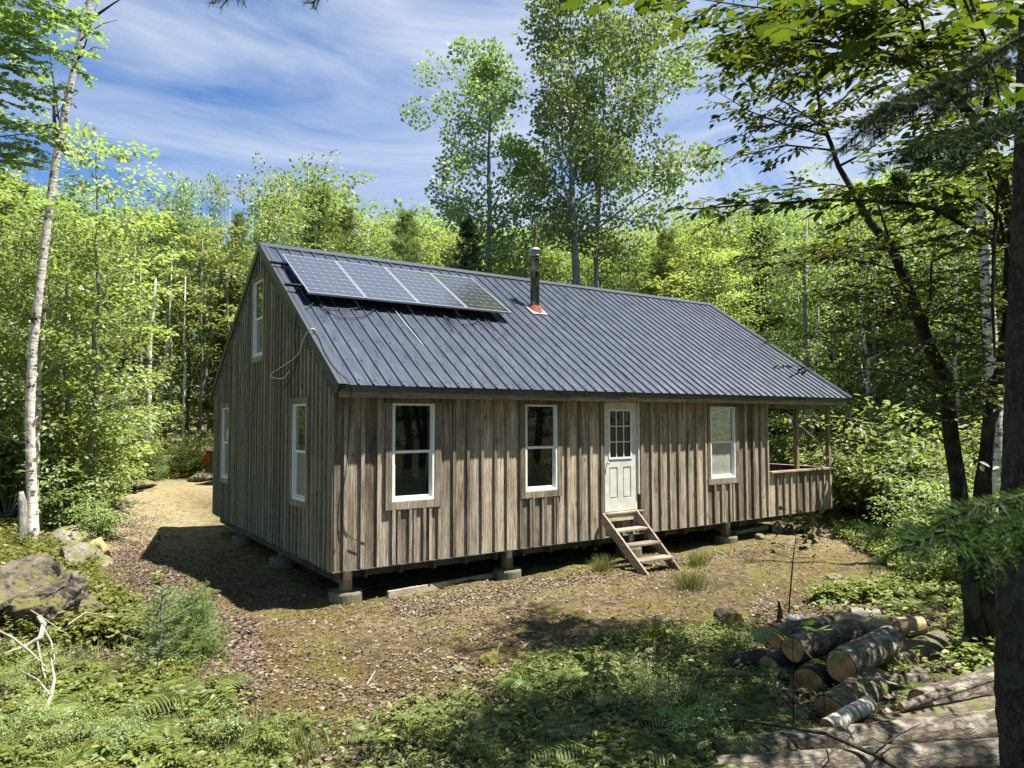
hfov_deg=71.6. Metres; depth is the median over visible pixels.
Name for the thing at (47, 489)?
shrub
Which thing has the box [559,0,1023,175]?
maple branch
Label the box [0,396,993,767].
ground
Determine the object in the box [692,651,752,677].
fern
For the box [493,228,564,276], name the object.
birch tree
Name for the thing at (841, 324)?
beech tree
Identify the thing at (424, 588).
plank
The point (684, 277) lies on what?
maple tree
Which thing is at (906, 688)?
fern
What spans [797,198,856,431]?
spruce tree
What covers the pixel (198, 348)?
maple tree
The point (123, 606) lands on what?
ground cover
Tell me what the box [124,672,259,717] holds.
fern
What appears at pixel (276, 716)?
fern
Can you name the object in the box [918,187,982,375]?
maple tree
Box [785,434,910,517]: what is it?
shrub
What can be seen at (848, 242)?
beech tree
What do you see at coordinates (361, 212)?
beech tree
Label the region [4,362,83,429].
shrub
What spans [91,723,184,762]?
fern
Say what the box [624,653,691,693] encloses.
shrub
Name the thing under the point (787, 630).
log
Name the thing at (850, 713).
log
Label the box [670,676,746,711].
shrub
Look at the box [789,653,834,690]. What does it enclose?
log
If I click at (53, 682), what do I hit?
fallen branch
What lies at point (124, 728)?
shrub
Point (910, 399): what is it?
shrub
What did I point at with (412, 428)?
window
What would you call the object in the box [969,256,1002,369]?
maple tree
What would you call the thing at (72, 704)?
fern
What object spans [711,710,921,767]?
fallen branch
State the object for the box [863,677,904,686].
fallen branch
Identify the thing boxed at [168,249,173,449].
bare trunk
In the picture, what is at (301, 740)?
grass
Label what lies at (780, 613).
stump spike
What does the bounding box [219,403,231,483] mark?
window
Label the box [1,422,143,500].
shrub
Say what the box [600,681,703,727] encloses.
fern
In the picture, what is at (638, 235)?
maple tree
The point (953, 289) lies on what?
birch tree
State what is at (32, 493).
birch tree
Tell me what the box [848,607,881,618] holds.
log
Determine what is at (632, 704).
fern
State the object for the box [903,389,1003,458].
shrub
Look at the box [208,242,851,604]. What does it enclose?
cabin
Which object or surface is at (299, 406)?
window
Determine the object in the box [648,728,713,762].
fern
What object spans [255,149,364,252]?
birch tree
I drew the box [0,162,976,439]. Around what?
woods
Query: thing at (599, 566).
grass tuft
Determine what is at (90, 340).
birch tree
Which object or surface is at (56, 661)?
shrub
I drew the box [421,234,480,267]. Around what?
maple tree
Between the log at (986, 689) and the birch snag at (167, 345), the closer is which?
the log at (986, 689)
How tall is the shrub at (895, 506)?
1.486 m
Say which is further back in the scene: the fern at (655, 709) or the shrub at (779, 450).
the shrub at (779, 450)
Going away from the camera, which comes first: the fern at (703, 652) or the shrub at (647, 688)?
the shrub at (647, 688)
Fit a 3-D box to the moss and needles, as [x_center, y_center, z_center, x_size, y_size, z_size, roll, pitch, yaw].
[0.365,3.439,14.453,28.873,0.457,17.268,0,-3,2]
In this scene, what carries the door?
in the cabin
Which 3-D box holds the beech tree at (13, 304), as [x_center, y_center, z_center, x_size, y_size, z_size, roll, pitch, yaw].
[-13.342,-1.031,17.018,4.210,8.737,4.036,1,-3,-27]
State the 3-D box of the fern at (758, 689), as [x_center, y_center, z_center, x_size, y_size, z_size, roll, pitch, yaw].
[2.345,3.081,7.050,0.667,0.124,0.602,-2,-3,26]
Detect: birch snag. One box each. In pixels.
[14,491,28,546]
[154,336,170,464]
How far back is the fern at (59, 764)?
5.56 m
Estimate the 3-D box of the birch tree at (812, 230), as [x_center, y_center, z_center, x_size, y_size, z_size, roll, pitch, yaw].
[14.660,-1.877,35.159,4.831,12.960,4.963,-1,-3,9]
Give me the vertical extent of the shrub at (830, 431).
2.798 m
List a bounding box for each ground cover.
[0,464,202,646]
[0,622,344,767]
[286,614,856,767]
[802,506,995,673]
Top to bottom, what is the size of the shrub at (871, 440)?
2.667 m
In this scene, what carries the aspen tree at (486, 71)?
on the ground at (192, 500)
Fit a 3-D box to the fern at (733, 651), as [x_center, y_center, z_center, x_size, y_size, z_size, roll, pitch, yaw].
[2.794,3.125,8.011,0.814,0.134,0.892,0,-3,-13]
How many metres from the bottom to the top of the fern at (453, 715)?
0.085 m
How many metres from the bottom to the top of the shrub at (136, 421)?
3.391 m
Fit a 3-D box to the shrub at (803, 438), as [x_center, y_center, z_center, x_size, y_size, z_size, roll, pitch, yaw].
[10.954,2.253,21.843,6.126,3.532,5.565,-1,-3,16]
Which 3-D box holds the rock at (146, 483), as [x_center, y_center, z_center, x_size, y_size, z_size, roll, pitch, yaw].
[-13.713,3.755,26.103,1.042,0.470,1.693,0,-3,-2]
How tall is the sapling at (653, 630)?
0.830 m
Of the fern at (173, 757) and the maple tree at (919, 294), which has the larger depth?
the maple tree at (919, 294)
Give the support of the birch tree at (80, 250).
on the ground at (192, 500)
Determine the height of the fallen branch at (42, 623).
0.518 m
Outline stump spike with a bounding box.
[776,601,782,622]
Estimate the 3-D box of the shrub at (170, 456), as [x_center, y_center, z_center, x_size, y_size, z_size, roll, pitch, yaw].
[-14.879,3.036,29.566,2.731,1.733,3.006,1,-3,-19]
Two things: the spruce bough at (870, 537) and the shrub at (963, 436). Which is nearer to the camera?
the spruce bough at (870, 537)
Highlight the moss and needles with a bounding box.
[94,498,958,753]
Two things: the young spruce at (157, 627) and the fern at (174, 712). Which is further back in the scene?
the young spruce at (157, 627)
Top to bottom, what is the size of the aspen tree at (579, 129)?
20.191 m
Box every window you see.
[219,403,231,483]
[251,271,265,362]
[289,397,310,509]
[384,398,441,510]
[518,400,562,498]
[706,403,738,484]
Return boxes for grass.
[0,629,343,767]
[237,641,750,767]
[648,538,921,629]
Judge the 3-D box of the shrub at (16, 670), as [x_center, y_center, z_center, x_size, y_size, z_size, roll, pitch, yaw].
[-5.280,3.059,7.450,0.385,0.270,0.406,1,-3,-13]
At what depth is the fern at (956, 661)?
7.67 m
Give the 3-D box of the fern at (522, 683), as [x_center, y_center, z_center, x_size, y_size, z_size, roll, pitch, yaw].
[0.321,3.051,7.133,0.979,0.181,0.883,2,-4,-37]
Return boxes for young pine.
[145,578,236,661]
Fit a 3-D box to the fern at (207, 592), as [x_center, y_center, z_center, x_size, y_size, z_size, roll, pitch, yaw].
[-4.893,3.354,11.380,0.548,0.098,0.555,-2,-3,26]
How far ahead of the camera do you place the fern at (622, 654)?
8.14 m
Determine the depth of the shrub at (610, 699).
6.51 m
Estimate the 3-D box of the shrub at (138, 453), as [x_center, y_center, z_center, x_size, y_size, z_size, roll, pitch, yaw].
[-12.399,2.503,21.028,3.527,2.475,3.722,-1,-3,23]
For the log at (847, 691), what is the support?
on the ground at (192, 500)
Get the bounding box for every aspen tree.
[399,32,551,277]
[492,0,696,284]
[493,140,570,283]
[552,10,727,287]
[975,0,1002,512]
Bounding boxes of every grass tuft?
[585,552,616,571]
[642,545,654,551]
[658,567,716,592]
[681,549,714,566]
[738,554,756,563]
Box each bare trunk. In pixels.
[15,265,20,414]
[118,233,122,409]
[132,235,136,442]
[136,267,141,449]
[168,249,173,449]
[181,276,186,468]
[199,239,202,450]
[225,209,229,338]
[802,209,809,460]
[830,252,835,436]
[871,268,877,508]
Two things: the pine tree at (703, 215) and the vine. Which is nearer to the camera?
the vine
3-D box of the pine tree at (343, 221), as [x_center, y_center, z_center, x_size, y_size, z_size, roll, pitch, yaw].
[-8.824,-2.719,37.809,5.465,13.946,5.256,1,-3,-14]
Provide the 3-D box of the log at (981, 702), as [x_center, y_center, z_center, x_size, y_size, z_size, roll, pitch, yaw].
[3.902,3.029,6.398,1.666,0.270,0.264,0,-3,-19]
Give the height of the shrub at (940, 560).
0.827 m
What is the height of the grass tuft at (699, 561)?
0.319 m
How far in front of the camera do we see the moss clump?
7.95 m
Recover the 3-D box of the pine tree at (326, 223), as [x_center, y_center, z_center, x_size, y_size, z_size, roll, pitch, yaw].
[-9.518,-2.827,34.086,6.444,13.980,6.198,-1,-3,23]
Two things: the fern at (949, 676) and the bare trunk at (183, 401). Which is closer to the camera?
the fern at (949, 676)
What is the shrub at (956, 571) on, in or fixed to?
on the ground at (192, 500)
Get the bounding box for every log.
[712,737,999,767]
[713,604,743,626]
[713,710,998,754]
[722,648,765,670]
[759,649,803,680]
[767,614,836,648]
[781,618,866,662]
[786,614,808,621]
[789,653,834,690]
[812,666,892,716]
[818,696,876,726]
[825,625,906,682]
[833,611,901,632]
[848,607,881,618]
[862,694,995,722]
[879,630,954,671]
[887,667,929,690]
[888,617,927,638]
[898,671,993,711]
[907,665,993,707]
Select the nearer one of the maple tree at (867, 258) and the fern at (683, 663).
the fern at (683, 663)
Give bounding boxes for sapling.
[149,569,165,580]
[573,654,619,739]
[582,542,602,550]
[640,620,688,696]
[750,614,830,722]
[768,506,824,613]
[790,646,845,716]
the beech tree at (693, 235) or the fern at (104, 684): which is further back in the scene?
the beech tree at (693, 235)
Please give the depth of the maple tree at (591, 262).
40.74 m
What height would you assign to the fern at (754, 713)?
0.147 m
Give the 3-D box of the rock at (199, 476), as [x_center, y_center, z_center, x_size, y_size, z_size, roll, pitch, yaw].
[-12.593,3.864,28.848,1.121,0.626,1.777,0,-3,-2]
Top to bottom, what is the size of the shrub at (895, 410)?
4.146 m
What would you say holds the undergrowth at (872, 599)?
on the ground at (192, 500)
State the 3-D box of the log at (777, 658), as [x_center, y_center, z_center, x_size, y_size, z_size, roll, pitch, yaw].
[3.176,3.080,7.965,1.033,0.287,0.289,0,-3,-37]
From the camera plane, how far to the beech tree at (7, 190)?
23.78 m
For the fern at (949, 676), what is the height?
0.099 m
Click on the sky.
(200, 86)
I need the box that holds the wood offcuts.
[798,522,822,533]
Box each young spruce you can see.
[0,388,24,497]
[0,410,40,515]
[118,577,201,671]
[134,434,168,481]
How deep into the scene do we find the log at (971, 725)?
5.83 m
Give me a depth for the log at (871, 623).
8.26 m
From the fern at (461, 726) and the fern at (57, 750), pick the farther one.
the fern at (461, 726)
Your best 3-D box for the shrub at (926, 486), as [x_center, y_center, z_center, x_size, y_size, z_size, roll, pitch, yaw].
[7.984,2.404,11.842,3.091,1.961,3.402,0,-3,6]
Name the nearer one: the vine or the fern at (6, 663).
the vine
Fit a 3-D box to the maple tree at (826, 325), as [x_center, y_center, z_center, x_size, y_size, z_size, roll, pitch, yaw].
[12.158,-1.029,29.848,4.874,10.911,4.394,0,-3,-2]
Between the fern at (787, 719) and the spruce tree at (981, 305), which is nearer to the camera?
the fern at (787, 719)
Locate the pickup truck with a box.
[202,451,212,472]
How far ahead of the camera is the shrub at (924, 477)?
16.44 m
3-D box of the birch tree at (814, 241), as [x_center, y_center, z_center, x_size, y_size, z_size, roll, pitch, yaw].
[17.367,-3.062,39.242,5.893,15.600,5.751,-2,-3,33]
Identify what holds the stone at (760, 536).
on the ground at (192, 500)
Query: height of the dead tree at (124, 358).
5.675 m
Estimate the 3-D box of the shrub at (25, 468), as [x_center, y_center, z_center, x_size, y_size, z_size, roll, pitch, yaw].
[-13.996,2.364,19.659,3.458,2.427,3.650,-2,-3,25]
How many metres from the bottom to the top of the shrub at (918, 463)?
3.538 m
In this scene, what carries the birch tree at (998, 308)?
on the ground at (192, 500)
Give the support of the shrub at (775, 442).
on the ground at (192, 500)
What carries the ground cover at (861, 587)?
on the ground at (192, 500)
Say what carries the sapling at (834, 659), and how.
on the ground at (192, 500)
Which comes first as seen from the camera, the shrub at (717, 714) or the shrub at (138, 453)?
the shrub at (717, 714)
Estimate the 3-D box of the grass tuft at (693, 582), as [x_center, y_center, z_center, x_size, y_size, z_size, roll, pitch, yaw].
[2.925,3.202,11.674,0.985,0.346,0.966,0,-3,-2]
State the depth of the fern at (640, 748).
5.50 m
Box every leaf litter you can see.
[0,523,959,767]
[81,498,263,701]
[390,537,883,616]
[746,596,988,730]
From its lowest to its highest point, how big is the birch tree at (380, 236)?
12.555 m
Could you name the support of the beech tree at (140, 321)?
on the ground at (192, 500)
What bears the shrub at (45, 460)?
on the ground at (192, 500)
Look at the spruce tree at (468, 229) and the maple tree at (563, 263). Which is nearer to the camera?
the spruce tree at (468, 229)
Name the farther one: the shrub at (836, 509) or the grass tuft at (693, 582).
the shrub at (836, 509)
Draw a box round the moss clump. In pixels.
[478,650,500,666]
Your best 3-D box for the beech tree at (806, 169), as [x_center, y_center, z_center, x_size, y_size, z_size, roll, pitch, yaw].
[16.685,-3.051,34.440,9.173,15.399,9.591,1,-3,-17]
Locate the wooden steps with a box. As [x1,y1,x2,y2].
[600,510,681,576]
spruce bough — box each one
[206,0,269,14]
[300,0,326,14]
[819,29,1023,169]
[841,518,1023,578]
[859,103,1023,183]
[868,509,1023,595]
[910,487,1023,554]
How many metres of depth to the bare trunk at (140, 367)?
31.95 m
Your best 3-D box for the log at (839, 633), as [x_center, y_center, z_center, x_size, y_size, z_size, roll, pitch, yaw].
[3.491,2.851,7.916,1.159,0.277,0.298,0,-3,-32]
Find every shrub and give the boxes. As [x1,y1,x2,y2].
[0,379,155,519]
[0,447,118,518]
[0,660,29,688]
[0,661,43,694]
[0,703,48,742]
[1,398,169,487]
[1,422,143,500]
[1,435,71,499]
[1,457,116,527]
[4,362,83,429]
[4,683,113,728]
[11,410,139,459]
[16,644,59,672]
[18,647,74,679]
[22,418,159,483]
[24,709,100,750]
[40,430,170,487]
[41,427,162,497]
[46,385,129,430]
[46,454,155,512]
[47,387,168,443]
[48,399,183,471]
[51,416,137,451]
[65,491,139,536]
[92,714,144,754]
[96,697,162,745]
[134,438,187,476]
[139,455,171,478]
[154,431,204,473]
[163,444,202,466]
[165,459,197,477]
[169,428,212,471]
[179,453,204,473]
[184,712,248,750]
[190,701,251,748]
[246,708,296,752]
[583,680,641,709]
[623,666,710,704]
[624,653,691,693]
[641,690,693,709]
[644,681,736,741]
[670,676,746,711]
[683,699,745,735]
[706,685,744,701]
[711,714,754,734]
[768,399,971,510]
[769,408,909,464]
[769,420,863,464]
[769,437,793,464]
[769,440,815,464]
[771,446,839,472]
[772,426,863,465]
[784,410,977,517]
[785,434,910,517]
[792,450,870,513]
[809,424,896,438]
[811,394,982,523]
[830,409,972,426]
[834,405,972,425]
[839,427,963,461]
[844,402,981,521]
[846,380,1003,448]
[849,443,978,518]
[852,413,981,498]
[854,429,978,495]
[860,391,975,429]
[862,502,947,550]
[867,494,948,529]
[872,420,1000,511]
[873,479,972,531]
[874,404,981,497]
[887,475,1000,550]
[895,509,998,578]
[902,500,939,526]
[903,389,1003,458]
[923,487,999,532]
[929,547,957,573]
[943,559,996,581]
[950,558,996,583]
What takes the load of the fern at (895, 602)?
on the ground at (192, 500)
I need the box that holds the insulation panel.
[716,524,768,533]
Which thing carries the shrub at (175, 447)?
on the ground at (192, 500)
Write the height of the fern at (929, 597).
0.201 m
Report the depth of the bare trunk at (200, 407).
32.96 m
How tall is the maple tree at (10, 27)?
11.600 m
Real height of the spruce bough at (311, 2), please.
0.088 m
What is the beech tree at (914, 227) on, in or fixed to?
on the ground at (192, 500)
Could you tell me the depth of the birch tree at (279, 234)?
30.19 m
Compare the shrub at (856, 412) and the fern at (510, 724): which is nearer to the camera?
the fern at (510, 724)
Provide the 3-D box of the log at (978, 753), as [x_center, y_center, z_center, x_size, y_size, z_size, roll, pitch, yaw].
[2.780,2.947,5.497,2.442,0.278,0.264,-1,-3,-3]
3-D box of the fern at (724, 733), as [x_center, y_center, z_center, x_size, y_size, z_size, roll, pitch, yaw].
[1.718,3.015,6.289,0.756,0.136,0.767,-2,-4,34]
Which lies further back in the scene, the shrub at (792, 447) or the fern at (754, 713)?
the shrub at (792, 447)
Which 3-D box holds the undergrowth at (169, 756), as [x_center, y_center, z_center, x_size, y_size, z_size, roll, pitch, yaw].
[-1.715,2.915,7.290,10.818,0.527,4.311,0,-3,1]
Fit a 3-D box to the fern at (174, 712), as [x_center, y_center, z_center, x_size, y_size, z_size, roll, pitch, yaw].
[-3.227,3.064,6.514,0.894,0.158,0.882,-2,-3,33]
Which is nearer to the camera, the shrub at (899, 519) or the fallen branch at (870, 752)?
the fallen branch at (870, 752)
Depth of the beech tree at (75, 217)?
35.96 m
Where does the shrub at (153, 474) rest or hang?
on the ground at (192, 500)
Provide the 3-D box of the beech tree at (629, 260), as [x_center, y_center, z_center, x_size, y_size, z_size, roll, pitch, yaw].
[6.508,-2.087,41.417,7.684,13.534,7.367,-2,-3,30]
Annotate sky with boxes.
[0,0,1018,393]
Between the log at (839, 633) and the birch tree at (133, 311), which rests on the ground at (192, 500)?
the birch tree at (133, 311)
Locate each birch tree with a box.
[0,189,116,530]
[1,176,72,390]
[2,168,35,192]
[4,221,132,435]
[23,0,119,543]
[53,221,135,400]
[54,246,156,420]
[112,184,218,448]
[146,278,171,451]
[223,153,337,297]
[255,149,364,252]
[348,226,423,263]
[439,211,527,277]
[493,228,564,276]
[560,256,622,288]
[593,233,675,294]
[599,237,662,291]
[643,207,739,314]
[693,243,788,431]
[724,199,841,437]
[741,235,849,447]
[751,196,883,464]
[774,219,852,430]
[781,194,854,375]
[797,204,926,513]
[815,206,932,427]
[853,156,975,400]
[874,188,1005,441]
[882,181,1003,422]
[902,168,972,400]
[942,145,1012,403]
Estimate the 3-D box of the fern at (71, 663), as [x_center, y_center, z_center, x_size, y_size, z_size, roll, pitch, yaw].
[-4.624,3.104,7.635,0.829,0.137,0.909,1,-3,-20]
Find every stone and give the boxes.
[448,665,464,673]
[462,710,481,726]
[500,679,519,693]
[754,533,764,539]
[824,572,840,579]
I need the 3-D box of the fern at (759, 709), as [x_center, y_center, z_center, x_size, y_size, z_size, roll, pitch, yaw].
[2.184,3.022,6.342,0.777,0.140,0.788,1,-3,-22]
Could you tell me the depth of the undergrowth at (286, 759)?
6.60 m
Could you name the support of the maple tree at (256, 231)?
on the ground at (192, 500)
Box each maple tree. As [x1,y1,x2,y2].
[0,0,110,240]
[0,117,198,505]
[0,165,110,403]
[0,192,37,420]
[0,193,140,435]
[0,206,55,414]
[0,208,164,490]
[0,220,125,383]
[7,182,108,319]
[78,188,199,413]
[102,240,183,432]
[129,223,253,464]
[139,169,231,444]
[172,256,248,436]
[173,244,241,441]
[189,171,250,400]
[218,206,324,352]
[233,191,300,272]
[276,198,366,253]
[329,204,411,255]
[411,223,476,270]
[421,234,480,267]
[452,233,517,273]
[542,246,585,283]
[557,203,687,293]
[564,248,629,288]
[601,226,665,293]
[620,0,1017,648]
[622,234,709,297]
[635,241,763,319]
[640,228,733,311]
[662,223,791,425]
[684,238,740,309]
[686,248,778,345]
[755,238,852,447]
[768,231,820,366]
[787,179,943,431]
[818,185,1002,444]
[862,172,974,282]
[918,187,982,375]
[963,166,1011,348]
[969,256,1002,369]
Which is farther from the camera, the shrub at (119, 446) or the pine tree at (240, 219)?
the pine tree at (240, 219)
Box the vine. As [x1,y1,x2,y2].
[991,146,1003,357]
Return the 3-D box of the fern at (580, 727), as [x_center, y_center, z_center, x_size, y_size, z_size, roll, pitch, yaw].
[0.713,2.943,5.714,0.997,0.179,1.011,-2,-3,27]
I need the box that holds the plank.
[387,572,492,597]
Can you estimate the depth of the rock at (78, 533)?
15.51 m
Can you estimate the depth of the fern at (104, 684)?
7.21 m
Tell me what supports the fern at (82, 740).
on the ground at (192, 500)
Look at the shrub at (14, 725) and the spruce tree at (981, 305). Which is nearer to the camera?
the shrub at (14, 725)
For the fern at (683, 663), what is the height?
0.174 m
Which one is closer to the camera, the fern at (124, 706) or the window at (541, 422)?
the fern at (124, 706)
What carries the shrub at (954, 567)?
on the ground at (192, 500)
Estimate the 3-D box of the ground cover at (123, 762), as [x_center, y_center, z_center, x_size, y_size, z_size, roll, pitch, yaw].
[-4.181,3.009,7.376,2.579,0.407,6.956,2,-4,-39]
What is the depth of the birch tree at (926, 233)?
29.63 m
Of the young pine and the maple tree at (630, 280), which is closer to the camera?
the young pine
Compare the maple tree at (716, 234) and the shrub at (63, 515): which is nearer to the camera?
the shrub at (63, 515)
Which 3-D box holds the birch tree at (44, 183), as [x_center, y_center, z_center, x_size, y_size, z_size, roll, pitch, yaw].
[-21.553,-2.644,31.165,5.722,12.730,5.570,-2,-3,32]
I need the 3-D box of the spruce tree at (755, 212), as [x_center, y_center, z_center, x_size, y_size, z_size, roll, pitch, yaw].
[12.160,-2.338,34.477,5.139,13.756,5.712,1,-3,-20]
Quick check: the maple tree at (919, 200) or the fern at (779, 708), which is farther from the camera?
the maple tree at (919, 200)
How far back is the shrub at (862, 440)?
21.68 m
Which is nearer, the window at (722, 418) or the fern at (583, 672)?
the fern at (583, 672)
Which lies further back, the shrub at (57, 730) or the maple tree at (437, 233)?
the maple tree at (437, 233)
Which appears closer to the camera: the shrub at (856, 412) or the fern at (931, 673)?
the fern at (931, 673)
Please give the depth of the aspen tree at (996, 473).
13.42 m
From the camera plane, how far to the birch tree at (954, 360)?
19.77 m
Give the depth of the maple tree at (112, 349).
19.87 m
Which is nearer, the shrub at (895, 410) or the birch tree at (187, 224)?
the shrub at (895, 410)
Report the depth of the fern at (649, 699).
6.48 m
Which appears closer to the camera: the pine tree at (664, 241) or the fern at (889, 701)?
the fern at (889, 701)
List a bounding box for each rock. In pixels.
[41,525,96,547]
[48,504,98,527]
[59,542,113,568]
[90,537,112,557]
[125,479,156,489]
[187,471,212,481]
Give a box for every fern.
[0,651,72,674]
[0,660,37,685]
[0,704,68,736]
[0,723,102,765]
[1,701,115,734]
[2,676,104,709]
[14,713,133,760]
[18,724,95,760]
[19,737,85,767]
[36,722,143,766]
[41,658,125,684]
[43,761,76,767]
[54,755,103,765]
[57,674,125,703]
[67,726,192,767]
[84,687,177,723]
[86,699,143,727]
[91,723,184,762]
[95,698,220,732]
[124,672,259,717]
[143,711,202,735]
[149,748,194,767]
[155,708,242,734]
[193,587,223,596]
[252,712,315,740]
[339,720,401,747]
[381,706,458,736]
[426,729,481,753]
[448,707,490,729]
[450,706,496,729]
[459,720,567,767]
[465,714,559,757]
[473,730,534,753]
[476,742,533,766]
[481,699,540,720]
[484,708,564,743]
[486,725,582,766]
[488,669,581,707]
[523,720,632,767]
[543,714,670,767]
[544,663,623,694]
[544,713,644,763]
[546,741,674,767]
[556,666,640,699]
[566,728,680,767]
[589,646,642,660]
[598,694,697,746]
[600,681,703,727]
[632,699,726,740]
[633,691,727,727]
[637,695,742,726]
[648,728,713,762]
[654,722,782,767]
[660,691,765,730]
[662,721,735,738]
[664,730,769,765]
[666,654,740,682]
[689,689,771,729]
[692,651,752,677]
[694,688,751,713]
[701,655,798,692]
[706,697,816,732]
[712,713,850,751]
[721,648,792,672]
[723,683,782,703]
[743,703,810,733]
[875,597,931,612]
[877,700,898,712]
[888,664,949,682]
[889,681,927,699]
[894,585,951,606]
[938,672,964,680]
[941,656,985,671]
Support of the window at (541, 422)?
in the cabin
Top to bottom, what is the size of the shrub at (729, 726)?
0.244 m
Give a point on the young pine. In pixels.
(198, 617)
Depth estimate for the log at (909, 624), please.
8.43 m
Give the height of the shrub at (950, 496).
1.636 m
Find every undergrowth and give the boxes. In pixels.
[0,611,816,767]
[0,618,823,767]
[816,518,993,687]
[817,508,971,699]
[817,519,992,701]
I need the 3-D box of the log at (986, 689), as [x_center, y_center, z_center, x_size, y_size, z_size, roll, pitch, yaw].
[4.396,2.974,6.839,1.248,0.300,0.315,-3,-2,-22]
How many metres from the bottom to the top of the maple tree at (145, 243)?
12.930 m
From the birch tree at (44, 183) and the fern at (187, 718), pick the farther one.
the birch tree at (44, 183)
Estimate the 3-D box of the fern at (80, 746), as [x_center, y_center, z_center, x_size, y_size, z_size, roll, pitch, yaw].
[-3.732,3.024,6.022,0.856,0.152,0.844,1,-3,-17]
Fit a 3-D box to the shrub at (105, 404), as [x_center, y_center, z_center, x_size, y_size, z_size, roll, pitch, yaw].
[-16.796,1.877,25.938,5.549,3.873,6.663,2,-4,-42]
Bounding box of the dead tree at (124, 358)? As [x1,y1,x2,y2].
[103,333,160,440]
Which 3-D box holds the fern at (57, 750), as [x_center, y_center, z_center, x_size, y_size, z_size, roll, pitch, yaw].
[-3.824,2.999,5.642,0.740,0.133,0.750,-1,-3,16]
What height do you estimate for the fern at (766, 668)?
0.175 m
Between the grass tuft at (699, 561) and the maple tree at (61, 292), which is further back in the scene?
the maple tree at (61, 292)
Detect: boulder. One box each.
[0,552,107,636]
[0,583,16,622]
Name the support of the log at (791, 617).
on the ground at (192, 500)
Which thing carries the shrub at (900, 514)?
on the ground at (192, 500)
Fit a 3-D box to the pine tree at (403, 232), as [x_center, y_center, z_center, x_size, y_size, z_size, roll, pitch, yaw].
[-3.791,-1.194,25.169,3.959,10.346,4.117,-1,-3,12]
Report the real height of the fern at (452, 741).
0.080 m
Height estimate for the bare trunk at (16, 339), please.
7.637 m
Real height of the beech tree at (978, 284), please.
12.318 m
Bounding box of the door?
[599,401,644,536]
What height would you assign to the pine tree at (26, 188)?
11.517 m
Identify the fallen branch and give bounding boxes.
[0,610,115,693]
[17,658,55,714]
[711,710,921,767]
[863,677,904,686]
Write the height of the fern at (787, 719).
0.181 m
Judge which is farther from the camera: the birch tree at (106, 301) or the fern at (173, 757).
the birch tree at (106, 301)
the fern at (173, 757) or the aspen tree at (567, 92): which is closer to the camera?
the fern at (173, 757)
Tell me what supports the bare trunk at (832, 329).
on the ground at (192, 500)
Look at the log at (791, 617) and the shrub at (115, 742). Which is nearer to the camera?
the shrub at (115, 742)
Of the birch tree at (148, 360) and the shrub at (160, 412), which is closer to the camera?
the shrub at (160, 412)
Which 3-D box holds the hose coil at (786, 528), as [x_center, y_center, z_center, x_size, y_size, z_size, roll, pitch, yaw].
[6.995,3.705,17.899,0.285,0.355,0.129,2,-4,-34]
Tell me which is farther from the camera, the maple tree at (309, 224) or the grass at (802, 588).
the maple tree at (309, 224)
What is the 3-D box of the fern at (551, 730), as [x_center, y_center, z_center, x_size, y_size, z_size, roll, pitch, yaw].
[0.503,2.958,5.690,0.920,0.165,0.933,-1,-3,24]
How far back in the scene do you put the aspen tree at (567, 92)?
28.04 m
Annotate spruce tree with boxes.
[450,216,495,273]
[719,207,789,440]
[731,196,816,450]
[741,270,808,451]
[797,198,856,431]
[844,170,967,440]
[844,193,935,428]
[959,163,1000,429]
[993,4,1023,767]
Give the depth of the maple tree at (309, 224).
38.31 m
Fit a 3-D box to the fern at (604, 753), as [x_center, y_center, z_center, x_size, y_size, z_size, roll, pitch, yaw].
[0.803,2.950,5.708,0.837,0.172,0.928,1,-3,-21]
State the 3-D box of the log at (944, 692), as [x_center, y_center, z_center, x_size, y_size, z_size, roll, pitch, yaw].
[4.001,2.793,6.459,1.212,0.080,0.076,-6,-1,-19]
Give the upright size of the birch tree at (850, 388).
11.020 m
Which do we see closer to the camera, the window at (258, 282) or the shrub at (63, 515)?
the window at (258, 282)
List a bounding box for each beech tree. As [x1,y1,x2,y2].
[0,151,57,380]
[0,174,55,439]
[11,193,111,384]
[28,227,182,449]
[35,186,153,411]
[168,253,253,426]
[186,240,256,423]
[291,171,429,258]
[346,214,474,266]
[355,232,434,260]
[481,224,571,282]
[537,226,630,287]
[567,232,665,291]
[647,215,778,412]
[659,183,794,423]
[683,0,1009,651]
[708,199,822,439]
[772,163,941,420]
[776,181,934,414]
[804,177,923,416]
[821,156,973,423]
[873,0,1018,565]
[875,143,1012,428]
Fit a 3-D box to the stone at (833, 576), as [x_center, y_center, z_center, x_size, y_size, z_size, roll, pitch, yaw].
[5.567,3.350,12.313,0.274,0.142,0.243,-1,-3,24]
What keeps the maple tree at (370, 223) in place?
on the ground at (192, 500)
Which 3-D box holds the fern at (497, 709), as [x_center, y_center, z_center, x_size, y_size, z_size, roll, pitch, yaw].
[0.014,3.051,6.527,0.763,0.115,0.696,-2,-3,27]
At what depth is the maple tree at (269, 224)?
40.40 m
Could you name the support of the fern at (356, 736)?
on the ground at (192, 500)
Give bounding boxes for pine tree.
[0,178,83,410]
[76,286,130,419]
[197,209,253,435]
[284,182,354,254]
[331,203,367,256]
[386,208,428,263]
[637,226,701,301]
[696,204,734,304]
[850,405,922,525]

